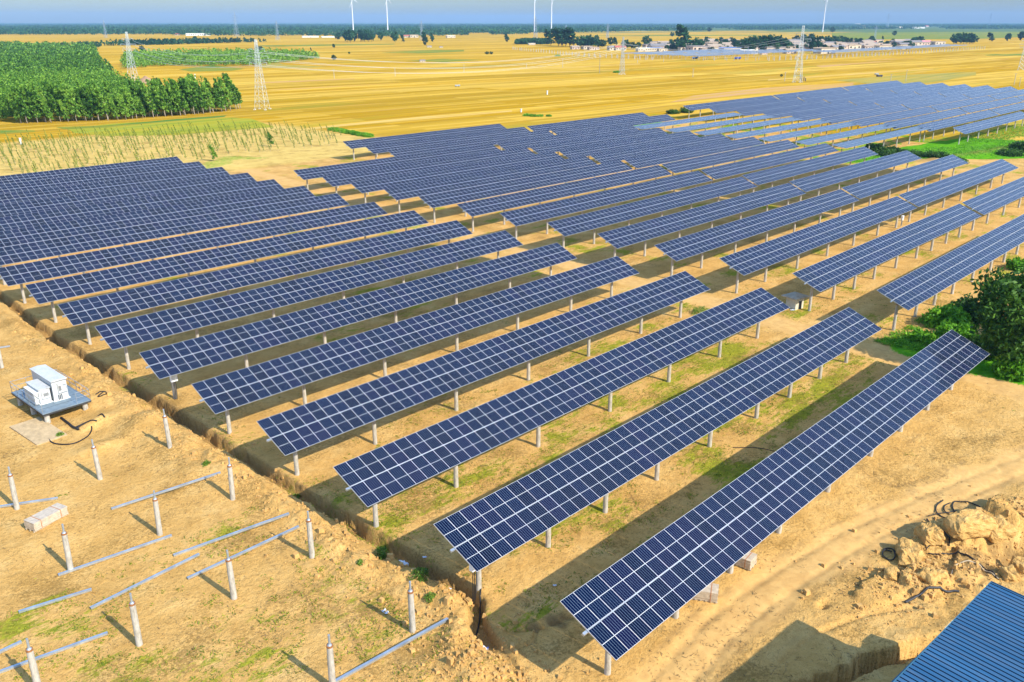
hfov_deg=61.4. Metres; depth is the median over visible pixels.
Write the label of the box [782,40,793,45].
round tree
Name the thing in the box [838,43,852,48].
village house
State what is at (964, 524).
earth block
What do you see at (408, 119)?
field track
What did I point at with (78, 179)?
solar tracker
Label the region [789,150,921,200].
solar tracker
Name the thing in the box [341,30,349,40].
round tree
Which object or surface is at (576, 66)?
field track
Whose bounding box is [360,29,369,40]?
round tree
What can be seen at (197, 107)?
poplar tree
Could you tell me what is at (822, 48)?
village house
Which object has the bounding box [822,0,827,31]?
wind turbine
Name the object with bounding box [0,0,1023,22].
sky
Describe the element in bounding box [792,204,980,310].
solar tracker
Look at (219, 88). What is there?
poplar tree
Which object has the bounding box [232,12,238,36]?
lattice pylon
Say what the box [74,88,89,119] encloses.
poplar tree
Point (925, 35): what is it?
green field
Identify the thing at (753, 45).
round tree
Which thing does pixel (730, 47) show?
village house
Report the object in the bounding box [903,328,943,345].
shrub
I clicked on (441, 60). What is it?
green field
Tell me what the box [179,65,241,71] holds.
green field
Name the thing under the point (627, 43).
round tree
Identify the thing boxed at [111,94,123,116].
poplar tree
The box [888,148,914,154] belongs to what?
shrub
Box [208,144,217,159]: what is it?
young tree
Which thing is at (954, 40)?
round tree
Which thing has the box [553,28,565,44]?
tall tree
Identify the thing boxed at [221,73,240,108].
poplar tree
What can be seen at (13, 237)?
solar tracker
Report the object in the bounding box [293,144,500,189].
solar tracker
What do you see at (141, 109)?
poplar tree
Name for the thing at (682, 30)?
tall tree
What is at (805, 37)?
round tree
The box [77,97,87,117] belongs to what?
poplar tree
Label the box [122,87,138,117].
poplar tree
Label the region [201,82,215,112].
poplar tree
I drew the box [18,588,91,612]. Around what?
steel beam
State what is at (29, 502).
steel beam
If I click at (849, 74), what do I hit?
field track
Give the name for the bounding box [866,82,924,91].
solar tracker
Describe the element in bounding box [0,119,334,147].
sapling rows
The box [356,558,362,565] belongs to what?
weed clump
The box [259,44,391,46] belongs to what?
green field
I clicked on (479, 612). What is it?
black cable
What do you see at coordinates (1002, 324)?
broadleaf tree
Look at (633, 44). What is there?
round tree
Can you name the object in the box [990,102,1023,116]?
solar tracker
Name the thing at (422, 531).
weeds
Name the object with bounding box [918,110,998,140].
solar tracker
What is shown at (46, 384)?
transformer station
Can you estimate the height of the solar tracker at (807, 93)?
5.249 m
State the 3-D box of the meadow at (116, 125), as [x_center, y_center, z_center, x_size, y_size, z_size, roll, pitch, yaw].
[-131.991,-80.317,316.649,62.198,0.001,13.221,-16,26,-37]
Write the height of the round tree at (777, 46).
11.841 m
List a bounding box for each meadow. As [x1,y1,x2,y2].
[58,115,225,128]
[69,117,271,135]
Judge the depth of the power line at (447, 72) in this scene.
459.15 m
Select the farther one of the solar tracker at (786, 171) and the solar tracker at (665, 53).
the solar tracker at (665, 53)
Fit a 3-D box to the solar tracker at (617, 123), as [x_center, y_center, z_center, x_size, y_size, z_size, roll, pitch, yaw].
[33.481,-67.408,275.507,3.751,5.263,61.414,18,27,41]
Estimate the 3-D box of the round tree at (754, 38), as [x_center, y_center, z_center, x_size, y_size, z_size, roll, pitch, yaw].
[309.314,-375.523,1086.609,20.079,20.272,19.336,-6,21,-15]
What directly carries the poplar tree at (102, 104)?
on the ground at (986, 460)
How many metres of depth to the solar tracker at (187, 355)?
94.30 m
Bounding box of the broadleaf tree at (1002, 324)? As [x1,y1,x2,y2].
[969,267,1023,364]
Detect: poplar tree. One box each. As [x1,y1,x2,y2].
[5,97,16,120]
[6,93,22,121]
[9,85,32,122]
[19,84,36,119]
[27,82,45,120]
[28,97,38,122]
[30,92,47,120]
[35,86,52,113]
[40,100,53,122]
[42,81,61,119]
[49,94,61,121]
[52,83,69,119]
[58,99,69,121]
[59,82,81,121]
[59,90,76,120]
[70,88,82,118]
[74,80,91,118]
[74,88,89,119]
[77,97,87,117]
[82,84,103,120]
[82,98,93,120]
[90,82,109,120]
[102,81,118,110]
[106,93,117,118]
[108,97,119,117]
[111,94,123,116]
[115,92,129,119]
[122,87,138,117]
[124,96,133,118]
[127,79,143,115]
[133,96,145,115]
[136,83,150,115]
[137,96,146,116]
[140,82,155,117]
[149,79,169,116]
[153,100,158,115]
[155,78,170,114]
[161,87,173,113]
[164,81,180,114]
[167,83,182,115]
[170,79,189,115]
[178,78,192,113]
[181,77,196,114]
[185,76,199,112]
[186,73,205,111]
[189,80,207,113]
[192,90,199,113]
[200,82,212,112]
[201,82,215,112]
[204,77,216,110]
[213,77,227,110]
[213,87,225,110]
[217,77,232,110]
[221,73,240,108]
[225,83,238,109]
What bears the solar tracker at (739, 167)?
on the ground at (986, 460)
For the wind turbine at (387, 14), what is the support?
on the ground at (986, 460)
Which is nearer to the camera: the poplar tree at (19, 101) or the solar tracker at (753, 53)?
the poplar tree at (19, 101)
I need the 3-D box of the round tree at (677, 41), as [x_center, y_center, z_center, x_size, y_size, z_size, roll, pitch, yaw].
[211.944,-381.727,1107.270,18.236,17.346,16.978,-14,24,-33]
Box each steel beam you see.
[0,497,57,507]
[0,631,107,673]
[0,640,21,653]
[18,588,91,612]
[58,534,171,575]
[90,553,199,609]
[111,472,220,509]
[173,512,289,556]
[187,525,298,579]
[336,617,448,681]
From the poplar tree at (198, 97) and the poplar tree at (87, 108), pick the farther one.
the poplar tree at (198, 97)
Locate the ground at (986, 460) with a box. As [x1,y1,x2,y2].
[0,22,1023,681]
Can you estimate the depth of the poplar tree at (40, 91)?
319.98 m
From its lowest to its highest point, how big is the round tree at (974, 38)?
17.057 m
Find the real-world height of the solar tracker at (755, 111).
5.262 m
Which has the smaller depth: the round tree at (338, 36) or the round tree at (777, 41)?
the round tree at (777, 41)
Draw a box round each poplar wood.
[0,40,100,58]
[0,52,114,75]
[0,65,124,88]
[0,71,203,118]
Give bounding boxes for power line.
[124,51,247,67]
[136,51,265,67]
[251,50,620,72]
[253,47,618,67]
[265,43,620,62]
[267,51,622,73]
[269,44,621,62]
[272,47,625,68]
[626,41,810,54]
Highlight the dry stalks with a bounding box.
[0,242,1023,681]
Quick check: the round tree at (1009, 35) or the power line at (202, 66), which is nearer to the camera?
the power line at (202, 66)
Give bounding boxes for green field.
[0,130,34,133]
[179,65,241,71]
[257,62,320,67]
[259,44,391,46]
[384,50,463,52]
[413,59,470,61]
[611,35,756,35]
[832,32,1019,39]
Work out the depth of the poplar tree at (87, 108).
319.56 m
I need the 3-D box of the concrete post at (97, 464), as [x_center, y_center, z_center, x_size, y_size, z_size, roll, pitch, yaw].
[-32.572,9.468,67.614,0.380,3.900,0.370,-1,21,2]
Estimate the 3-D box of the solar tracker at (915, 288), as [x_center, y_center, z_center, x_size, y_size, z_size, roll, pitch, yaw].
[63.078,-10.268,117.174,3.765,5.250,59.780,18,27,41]
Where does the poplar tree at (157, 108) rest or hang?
on the ground at (986, 460)
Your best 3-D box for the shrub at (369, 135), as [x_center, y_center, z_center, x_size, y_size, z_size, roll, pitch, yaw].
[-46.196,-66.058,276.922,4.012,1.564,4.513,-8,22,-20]
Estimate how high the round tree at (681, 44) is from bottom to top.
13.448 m
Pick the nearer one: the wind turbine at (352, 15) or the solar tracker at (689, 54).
the solar tracker at (689, 54)
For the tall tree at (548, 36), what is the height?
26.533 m
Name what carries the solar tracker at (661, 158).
on the ground at (986, 460)
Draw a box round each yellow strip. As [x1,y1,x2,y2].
[836,72,975,83]
[986,54,1023,55]
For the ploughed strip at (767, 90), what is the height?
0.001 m
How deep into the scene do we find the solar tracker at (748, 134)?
262.19 m
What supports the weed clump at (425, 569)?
on the ground at (986, 460)
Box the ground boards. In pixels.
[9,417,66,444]
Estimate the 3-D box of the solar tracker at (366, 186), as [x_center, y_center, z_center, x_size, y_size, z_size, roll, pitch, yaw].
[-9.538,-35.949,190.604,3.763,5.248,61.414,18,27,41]
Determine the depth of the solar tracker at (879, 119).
295.96 m
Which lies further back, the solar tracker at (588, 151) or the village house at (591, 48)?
the village house at (591, 48)
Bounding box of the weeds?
[4,219,1013,681]
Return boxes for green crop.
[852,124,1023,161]
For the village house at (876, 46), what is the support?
on the ground at (986, 460)
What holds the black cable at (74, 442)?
on the ground at (986, 460)
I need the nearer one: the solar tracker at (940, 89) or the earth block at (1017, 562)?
the earth block at (1017, 562)
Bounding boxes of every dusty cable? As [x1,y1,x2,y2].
[928,551,996,577]
[951,560,998,578]
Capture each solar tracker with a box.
[0,157,182,184]
[0,161,205,193]
[0,167,229,204]
[0,173,256,216]
[0,179,283,230]
[0,186,315,259]
[0,193,348,284]
[0,202,387,303]
[25,210,428,322]
[58,220,472,344]
[95,230,522,369]
[139,243,576,398]
[191,256,638,433]
[256,271,709,475]
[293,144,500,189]
[322,147,533,194]
[333,288,789,527]
[343,124,506,159]
[351,151,563,202]
[365,127,530,158]
[384,156,596,212]
[387,130,553,155]
[419,161,631,222]
[433,307,881,592]
[457,165,671,231]
[497,125,639,149]
[500,171,712,238]
[527,112,648,133]
[529,128,667,154]
[547,176,756,247]
[550,114,674,134]
[559,131,697,169]
[560,330,988,675]
[590,134,731,163]
[598,183,805,256]
[623,51,659,53]
[625,137,764,168]
[633,52,673,57]
[634,112,742,132]
[647,52,683,57]
[654,189,858,275]
[657,53,693,57]
[662,50,698,51]
[662,140,798,175]
[665,115,772,135]
[672,53,708,57]
[683,53,719,59]
[684,95,777,118]
[686,51,717,54]
[694,117,801,139]
[696,51,732,52]
[697,54,735,59]
[701,143,838,183]
[709,97,803,121]
[719,196,916,293]
[722,52,756,57]
[725,119,831,142]
[737,99,829,124]
[738,52,769,57]
[742,146,877,191]
[758,121,859,144]
[763,101,855,127]
[771,51,798,55]
[773,87,847,98]
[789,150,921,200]
[792,103,882,129]
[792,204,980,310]
[795,124,896,147]
[798,89,870,100]
[820,50,849,54]
[821,105,909,130]
[824,90,895,102]
[832,126,931,151]
[842,154,967,211]
[843,80,902,89]
[850,91,919,104]
[851,106,938,135]
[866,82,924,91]
[876,93,944,106]
[877,214,1023,330]
[884,108,966,138]
[891,83,947,93]
[899,159,1017,221]
[902,94,970,108]
[914,84,971,94]
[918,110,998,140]
[930,96,995,112]
[940,85,994,97]
[953,111,1023,143]
[960,97,1022,114]
[962,177,1023,230]
[964,86,1016,97]
[989,89,1023,99]
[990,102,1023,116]
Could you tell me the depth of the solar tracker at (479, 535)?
62.95 m
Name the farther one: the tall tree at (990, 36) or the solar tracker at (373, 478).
the tall tree at (990, 36)
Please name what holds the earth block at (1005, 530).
on the ground at (986, 460)
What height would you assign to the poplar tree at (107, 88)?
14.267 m
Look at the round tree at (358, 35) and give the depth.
1569.76 m
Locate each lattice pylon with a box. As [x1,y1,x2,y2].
[120,32,137,80]
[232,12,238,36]
[249,39,270,109]
[619,37,624,74]
[793,25,808,82]
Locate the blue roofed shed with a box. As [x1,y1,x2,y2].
[893,581,1023,681]
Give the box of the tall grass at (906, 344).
[874,314,977,350]
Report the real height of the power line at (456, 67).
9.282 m
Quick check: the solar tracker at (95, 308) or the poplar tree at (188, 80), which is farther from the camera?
the poplar tree at (188, 80)
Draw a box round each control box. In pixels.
[169,374,177,399]
[469,565,476,601]
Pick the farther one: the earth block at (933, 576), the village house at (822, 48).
the village house at (822, 48)
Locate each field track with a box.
[256,79,344,82]
[297,110,511,130]
[512,63,639,68]
[519,69,627,72]
[768,69,932,80]
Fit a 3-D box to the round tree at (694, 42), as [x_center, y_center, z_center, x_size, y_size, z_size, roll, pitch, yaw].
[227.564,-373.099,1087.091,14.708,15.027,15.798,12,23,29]
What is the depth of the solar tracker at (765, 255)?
126.32 m
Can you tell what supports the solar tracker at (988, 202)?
on the ground at (986, 460)
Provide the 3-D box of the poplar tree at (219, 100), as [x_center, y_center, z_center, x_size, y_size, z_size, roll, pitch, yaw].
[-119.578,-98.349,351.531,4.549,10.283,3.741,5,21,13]
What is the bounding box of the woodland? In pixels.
[0,23,1023,36]
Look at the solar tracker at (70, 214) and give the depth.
153.28 m
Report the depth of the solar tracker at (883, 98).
366.81 m
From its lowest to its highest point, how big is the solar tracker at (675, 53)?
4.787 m
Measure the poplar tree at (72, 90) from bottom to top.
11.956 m
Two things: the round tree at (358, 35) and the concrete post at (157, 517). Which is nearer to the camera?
the concrete post at (157, 517)
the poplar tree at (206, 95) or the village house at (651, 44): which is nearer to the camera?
the poplar tree at (206, 95)
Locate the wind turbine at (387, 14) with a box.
[385,0,390,29]
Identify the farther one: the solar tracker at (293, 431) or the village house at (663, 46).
the village house at (663, 46)
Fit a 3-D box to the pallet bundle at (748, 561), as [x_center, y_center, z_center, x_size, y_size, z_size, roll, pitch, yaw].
[14.883,14.106,56.078,1.800,0.748,1.100,15,25,35]
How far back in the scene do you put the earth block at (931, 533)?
57.24 m
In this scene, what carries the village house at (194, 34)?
on the ground at (986, 460)
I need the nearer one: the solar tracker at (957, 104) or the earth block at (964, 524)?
the earth block at (964, 524)
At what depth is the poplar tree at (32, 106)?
313.61 m
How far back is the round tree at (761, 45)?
1029.66 m
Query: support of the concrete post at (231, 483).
on the ground at (986, 460)
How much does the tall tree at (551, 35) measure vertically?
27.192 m
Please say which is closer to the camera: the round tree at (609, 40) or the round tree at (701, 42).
the round tree at (701, 42)
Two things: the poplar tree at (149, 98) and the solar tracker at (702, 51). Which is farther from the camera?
the solar tracker at (702, 51)
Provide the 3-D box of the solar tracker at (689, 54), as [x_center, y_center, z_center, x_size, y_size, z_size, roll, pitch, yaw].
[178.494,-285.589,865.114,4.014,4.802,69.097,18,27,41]
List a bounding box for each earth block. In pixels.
[883,567,899,580]
[895,537,925,566]
[913,520,945,545]
[917,567,947,585]
[940,509,997,539]
[987,515,1016,543]
[998,564,1019,581]
[1008,556,1023,573]
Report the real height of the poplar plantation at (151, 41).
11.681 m
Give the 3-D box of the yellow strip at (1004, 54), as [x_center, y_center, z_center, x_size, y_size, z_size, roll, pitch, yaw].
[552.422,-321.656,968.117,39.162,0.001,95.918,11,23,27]
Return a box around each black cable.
[49,426,91,444]
[60,417,79,429]
[476,588,481,635]
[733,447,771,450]
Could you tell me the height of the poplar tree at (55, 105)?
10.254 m
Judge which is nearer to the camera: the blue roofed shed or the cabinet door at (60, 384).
the blue roofed shed
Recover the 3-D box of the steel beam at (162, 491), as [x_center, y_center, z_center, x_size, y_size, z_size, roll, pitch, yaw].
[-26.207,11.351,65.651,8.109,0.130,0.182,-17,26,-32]
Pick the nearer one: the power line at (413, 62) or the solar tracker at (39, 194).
the solar tracker at (39, 194)
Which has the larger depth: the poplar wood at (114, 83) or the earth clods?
the poplar wood at (114, 83)
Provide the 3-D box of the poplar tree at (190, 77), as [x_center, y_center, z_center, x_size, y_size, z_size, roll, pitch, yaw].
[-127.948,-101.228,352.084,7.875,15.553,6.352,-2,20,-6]
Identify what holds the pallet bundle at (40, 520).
on the ground at (986, 460)
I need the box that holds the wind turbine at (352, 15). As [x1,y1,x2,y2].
[351,0,356,29]
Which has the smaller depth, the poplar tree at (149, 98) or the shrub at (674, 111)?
the poplar tree at (149, 98)
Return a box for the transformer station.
[23,364,69,404]
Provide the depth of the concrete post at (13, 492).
63.37 m
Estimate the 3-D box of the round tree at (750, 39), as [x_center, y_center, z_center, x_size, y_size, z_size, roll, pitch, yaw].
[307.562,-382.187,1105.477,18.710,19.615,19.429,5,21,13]
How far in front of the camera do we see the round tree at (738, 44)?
1104.58 m
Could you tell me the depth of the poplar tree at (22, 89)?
314.06 m
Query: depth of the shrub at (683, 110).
348.77 m
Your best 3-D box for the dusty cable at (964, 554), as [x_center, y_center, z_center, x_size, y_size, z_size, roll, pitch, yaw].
[29.289,14.205,55.815,4.166,0.454,1.127,18,27,41]
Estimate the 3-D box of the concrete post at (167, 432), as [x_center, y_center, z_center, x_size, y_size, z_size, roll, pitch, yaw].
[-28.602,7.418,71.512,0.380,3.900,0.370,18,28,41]
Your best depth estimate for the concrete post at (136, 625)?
48.74 m
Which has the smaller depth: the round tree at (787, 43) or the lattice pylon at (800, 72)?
the lattice pylon at (800, 72)
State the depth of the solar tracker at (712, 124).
276.28 m
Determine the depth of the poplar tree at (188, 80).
346.76 m
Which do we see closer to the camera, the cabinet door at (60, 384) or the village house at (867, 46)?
the cabinet door at (60, 384)
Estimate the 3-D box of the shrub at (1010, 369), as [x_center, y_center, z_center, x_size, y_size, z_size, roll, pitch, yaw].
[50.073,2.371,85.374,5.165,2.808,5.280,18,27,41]
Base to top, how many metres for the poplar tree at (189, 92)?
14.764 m
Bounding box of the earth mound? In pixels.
[140,76,150,82]
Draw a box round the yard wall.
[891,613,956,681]
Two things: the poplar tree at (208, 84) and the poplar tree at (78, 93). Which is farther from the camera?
the poplar tree at (208, 84)
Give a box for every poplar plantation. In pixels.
[100,37,265,45]
[119,47,319,67]
[514,37,549,43]
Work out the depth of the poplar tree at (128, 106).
325.28 m
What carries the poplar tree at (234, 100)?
on the ground at (986, 460)
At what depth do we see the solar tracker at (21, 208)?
162.34 m
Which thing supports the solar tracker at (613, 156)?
on the ground at (986, 460)
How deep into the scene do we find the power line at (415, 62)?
436.60 m
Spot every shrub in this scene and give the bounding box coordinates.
[344,130,354,133]
[356,132,367,135]
[362,133,374,137]
[666,109,680,113]
[680,107,694,112]
[863,143,886,150]
[874,148,895,155]
[878,145,898,150]
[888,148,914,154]
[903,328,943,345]
[909,149,931,157]
[922,303,972,327]
[924,149,949,157]
[935,319,978,341]
[949,293,986,324]
[966,334,996,360]
[989,353,1023,381]
[995,148,1023,156]
[1006,256,1023,270]
[1008,140,1023,150]
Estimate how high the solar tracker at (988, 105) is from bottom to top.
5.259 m
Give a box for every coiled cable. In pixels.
[882,547,895,560]
[928,502,963,515]
[935,499,979,517]
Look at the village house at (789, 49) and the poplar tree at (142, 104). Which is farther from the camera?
the village house at (789, 49)
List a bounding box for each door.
[41,389,50,398]
[56,381,67,392]
[171,374,176,381]
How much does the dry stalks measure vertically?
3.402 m
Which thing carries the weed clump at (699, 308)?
on the ground at (986, 460)
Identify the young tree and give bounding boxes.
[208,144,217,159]
[267,132,273,143]
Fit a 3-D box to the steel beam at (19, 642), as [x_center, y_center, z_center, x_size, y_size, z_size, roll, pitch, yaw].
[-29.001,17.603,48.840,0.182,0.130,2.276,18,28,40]
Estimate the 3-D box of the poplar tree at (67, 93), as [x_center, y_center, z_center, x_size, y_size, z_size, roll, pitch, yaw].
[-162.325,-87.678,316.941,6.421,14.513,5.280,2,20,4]
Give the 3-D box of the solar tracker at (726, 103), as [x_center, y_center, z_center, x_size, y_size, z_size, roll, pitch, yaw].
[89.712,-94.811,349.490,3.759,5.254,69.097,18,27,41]
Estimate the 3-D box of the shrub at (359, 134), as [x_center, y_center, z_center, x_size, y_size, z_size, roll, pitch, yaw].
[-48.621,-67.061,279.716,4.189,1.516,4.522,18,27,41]
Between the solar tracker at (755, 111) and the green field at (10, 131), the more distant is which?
the solar tracker at (755, 111)
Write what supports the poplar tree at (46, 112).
on the ground at (986, 460)
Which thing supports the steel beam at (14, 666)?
on the ground at (986, 460)
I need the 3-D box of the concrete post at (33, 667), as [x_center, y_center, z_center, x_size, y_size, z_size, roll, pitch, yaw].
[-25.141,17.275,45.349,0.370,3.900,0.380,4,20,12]
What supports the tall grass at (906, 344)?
on the ground at (986, 460)
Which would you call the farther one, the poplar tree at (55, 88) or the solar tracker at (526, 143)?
the poplar tree at (55, 88)
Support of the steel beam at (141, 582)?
on the ground at (986, 460)
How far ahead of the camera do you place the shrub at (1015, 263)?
122.72 m
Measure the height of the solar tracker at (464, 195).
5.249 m
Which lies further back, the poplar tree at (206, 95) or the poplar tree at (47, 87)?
the poplar tree at (206, 95)
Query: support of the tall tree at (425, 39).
on the ground at (986, 460)
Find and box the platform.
[10,369,90,422]
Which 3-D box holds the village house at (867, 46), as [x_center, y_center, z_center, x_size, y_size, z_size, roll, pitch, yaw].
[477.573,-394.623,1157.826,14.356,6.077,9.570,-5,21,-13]
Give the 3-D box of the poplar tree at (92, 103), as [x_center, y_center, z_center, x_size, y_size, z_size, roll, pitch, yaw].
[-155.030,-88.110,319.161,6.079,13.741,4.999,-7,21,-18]
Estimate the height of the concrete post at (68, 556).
3.900 m
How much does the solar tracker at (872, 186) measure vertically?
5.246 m
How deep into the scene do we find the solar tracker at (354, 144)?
245.18 m
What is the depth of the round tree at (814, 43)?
1062.84 m
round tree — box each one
[334,32,340,38]
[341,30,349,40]
[347,29,355,41]
[356,30,363,40]
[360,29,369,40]
[363,30,372,41]
[367,31,375,40]
[377,32,383,39]
[390,31,398,40]
[574,36,580,45]
[577,35,589,45]
[582,34,595,45]
[590,36,597,45]
[598,39,606,46]
[607,37,615,45]
[624,39,630,47]
[629,42,636,47]
[641,35,651,43]
[671,37,682,46]
[678,40,686,46]
[686,39,698,45]
[692,37,704,44]
[735,39,744,48]
[745,35,756,45]
[748,35,762,46]
[748,43,756,49]
[758,42,769,49]
[760,35,773,45]
[767,33,781,45]
[772,43,780,48]
[773,35,785,46]
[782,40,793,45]
[799,34,807,42]
[807,33,815,40]
[807,35,823,48]
[950,34,958,43]
[959,32,969,42]
[967,32,975,43]
[972,34,979,42]
[1005,33,1011,40]
[1017,31,1023,39]
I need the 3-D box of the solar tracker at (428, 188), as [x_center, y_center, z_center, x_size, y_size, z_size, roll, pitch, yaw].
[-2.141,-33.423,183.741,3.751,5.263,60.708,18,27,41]
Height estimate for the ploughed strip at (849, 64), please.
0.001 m
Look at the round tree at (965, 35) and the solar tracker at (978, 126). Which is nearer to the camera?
the solar tracker at (978, 126)
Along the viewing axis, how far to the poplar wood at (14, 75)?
432.12 m
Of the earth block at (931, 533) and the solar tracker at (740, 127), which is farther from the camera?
the solar tracker at (740, 127)
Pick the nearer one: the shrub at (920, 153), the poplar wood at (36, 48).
the shrub at (920, 153)
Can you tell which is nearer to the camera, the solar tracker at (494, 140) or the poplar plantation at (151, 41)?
the solar tracker at (494, 140)
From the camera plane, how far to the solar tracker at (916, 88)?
422.55 m
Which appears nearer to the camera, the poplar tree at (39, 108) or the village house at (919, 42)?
the poplar tree at (39, 108)
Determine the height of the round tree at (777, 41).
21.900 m
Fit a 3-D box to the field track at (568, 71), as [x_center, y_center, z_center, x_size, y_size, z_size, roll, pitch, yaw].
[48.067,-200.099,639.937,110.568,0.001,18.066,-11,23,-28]
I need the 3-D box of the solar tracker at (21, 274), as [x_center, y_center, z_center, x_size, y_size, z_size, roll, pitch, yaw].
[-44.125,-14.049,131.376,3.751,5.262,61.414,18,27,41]
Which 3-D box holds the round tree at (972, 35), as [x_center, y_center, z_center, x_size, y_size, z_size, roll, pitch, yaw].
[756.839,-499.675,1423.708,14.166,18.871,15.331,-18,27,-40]
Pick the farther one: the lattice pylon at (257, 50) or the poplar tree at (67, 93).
the lattice pylon at (257, 50)
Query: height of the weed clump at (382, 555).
0.608 m
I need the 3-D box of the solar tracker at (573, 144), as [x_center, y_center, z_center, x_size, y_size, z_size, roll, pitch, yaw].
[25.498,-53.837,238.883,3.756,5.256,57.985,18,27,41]
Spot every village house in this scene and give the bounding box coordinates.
[186,33,210,35]
[302,36,318,37]
[570,46,579,48]
[587,47,598,49]
[614,45,625,49]
[636,48,649,51]
[647,43,665,46]
[648,47,662,50]
[649,45,667,50]
[657,48,667,51]
[687,45,706,50]
[705,44,722,45]
[719,47,741,52]
[764,46,784,52]
[782,48,795,53]
[813,47,835,53]
[829,45,845,50]
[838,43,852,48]
[849,44,861,49]
[861,45,873,48]
[874,45,892,49]
[907,40,921,45]
[930,41,945,44]
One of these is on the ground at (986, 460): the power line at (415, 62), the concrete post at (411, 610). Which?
the concrete post at (411, 610)
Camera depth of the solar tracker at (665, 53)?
883.61 m
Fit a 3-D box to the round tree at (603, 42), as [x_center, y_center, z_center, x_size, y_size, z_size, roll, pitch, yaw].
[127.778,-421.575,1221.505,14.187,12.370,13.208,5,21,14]
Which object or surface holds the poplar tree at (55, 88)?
on the ground at (986, 460)
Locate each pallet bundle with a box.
[24,503,68,532]
[691,583,718,603]
[734,551,756,570]
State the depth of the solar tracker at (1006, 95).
384.02 m
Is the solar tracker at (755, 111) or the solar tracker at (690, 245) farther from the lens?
the solar tracker at (755, 111)
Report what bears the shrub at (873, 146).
on the ground at (986, 460)
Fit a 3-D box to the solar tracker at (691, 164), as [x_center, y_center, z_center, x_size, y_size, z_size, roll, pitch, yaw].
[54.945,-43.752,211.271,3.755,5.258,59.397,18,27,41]
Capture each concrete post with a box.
[0,351,3,368]
[7,467,19,509]
[25,638,40,681]
[61,524,73,569]
[91,439,102,479]
[128,593,142,646]
[152,490,162,535]
[162,409,171,448]
[225,550,236,599]
[227,457,235,500]
[306,511,314,558]
[326,634,335,681]
[407,581,415,632]
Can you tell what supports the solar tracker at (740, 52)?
on the ground at (986, 460)
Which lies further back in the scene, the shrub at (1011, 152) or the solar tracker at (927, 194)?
the shrub at (1011, 152)
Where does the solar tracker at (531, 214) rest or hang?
on the ground at (986, 460)
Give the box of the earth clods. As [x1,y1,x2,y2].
[0,292,1023,681]
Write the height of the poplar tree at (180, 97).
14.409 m
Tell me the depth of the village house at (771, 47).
1028.48 m
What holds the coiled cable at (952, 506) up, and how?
on the ground at (986, 460)
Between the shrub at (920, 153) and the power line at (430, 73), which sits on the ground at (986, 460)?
the shrub at (920, 153)
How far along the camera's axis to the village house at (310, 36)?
1994.35 m
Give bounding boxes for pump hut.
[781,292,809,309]
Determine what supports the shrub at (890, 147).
on the ground at (986, 460)
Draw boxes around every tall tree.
[421,31,427,44]
[544,29,553,43]
[550,28,559,45]
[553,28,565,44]
[562,29,572,46]
[565,26,577,45]
[675,24,691,43]
[987,32,994,40]
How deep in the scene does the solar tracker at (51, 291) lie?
118.25 m
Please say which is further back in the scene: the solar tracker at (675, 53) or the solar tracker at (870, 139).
the solar tracker at (675, 53)
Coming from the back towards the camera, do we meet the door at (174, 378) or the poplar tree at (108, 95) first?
the poplar tree at (108, 95)
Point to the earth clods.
(448, 598)
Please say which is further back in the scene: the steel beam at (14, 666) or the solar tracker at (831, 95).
the solar tracker at (831, 95)
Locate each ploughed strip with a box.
[673,82,852,101]
[819,61,888,66]
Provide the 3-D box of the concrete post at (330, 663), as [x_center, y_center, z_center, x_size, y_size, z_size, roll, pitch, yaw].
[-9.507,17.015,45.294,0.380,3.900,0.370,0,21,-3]
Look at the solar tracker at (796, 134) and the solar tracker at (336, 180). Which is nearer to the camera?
the solar tracker at (336, 180)
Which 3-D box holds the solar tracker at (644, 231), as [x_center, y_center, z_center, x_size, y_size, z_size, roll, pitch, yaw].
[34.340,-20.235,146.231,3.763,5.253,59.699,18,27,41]
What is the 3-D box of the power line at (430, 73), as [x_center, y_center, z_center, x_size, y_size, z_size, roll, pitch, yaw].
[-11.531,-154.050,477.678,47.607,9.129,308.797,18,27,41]
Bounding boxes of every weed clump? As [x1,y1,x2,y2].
[202,459,210,466]
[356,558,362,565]
[374,545,388,555]
[378,552,386,559]
[408,567,428,581]
[424,591,435,602]
[692,306,707,314]
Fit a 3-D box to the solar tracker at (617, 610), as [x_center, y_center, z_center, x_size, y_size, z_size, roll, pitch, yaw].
[24.082,9.115,64.281,3.758,5.259,59.054,18,27,41]
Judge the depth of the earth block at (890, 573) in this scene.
53.89 m
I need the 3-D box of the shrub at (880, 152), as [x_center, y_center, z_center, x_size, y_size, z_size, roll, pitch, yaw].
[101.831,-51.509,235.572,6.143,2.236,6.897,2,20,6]
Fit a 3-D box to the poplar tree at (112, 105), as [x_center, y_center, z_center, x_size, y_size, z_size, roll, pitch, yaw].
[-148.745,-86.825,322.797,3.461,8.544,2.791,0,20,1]
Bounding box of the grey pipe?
[904,586,959,602]
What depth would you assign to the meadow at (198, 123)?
301.17 m
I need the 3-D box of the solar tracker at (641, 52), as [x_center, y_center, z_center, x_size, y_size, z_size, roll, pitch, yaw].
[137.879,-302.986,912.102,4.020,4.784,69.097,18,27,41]
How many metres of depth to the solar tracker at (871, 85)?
441.22 m
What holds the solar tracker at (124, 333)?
on the ground at (986, 460)
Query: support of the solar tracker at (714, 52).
on the ground at (986, 460)
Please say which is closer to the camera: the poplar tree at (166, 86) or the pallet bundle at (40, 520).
the pallet bundle at (40, 520)
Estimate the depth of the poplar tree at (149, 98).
329.70 m
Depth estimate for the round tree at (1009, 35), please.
1614.61 m
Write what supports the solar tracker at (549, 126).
on the ground at (986, 460)

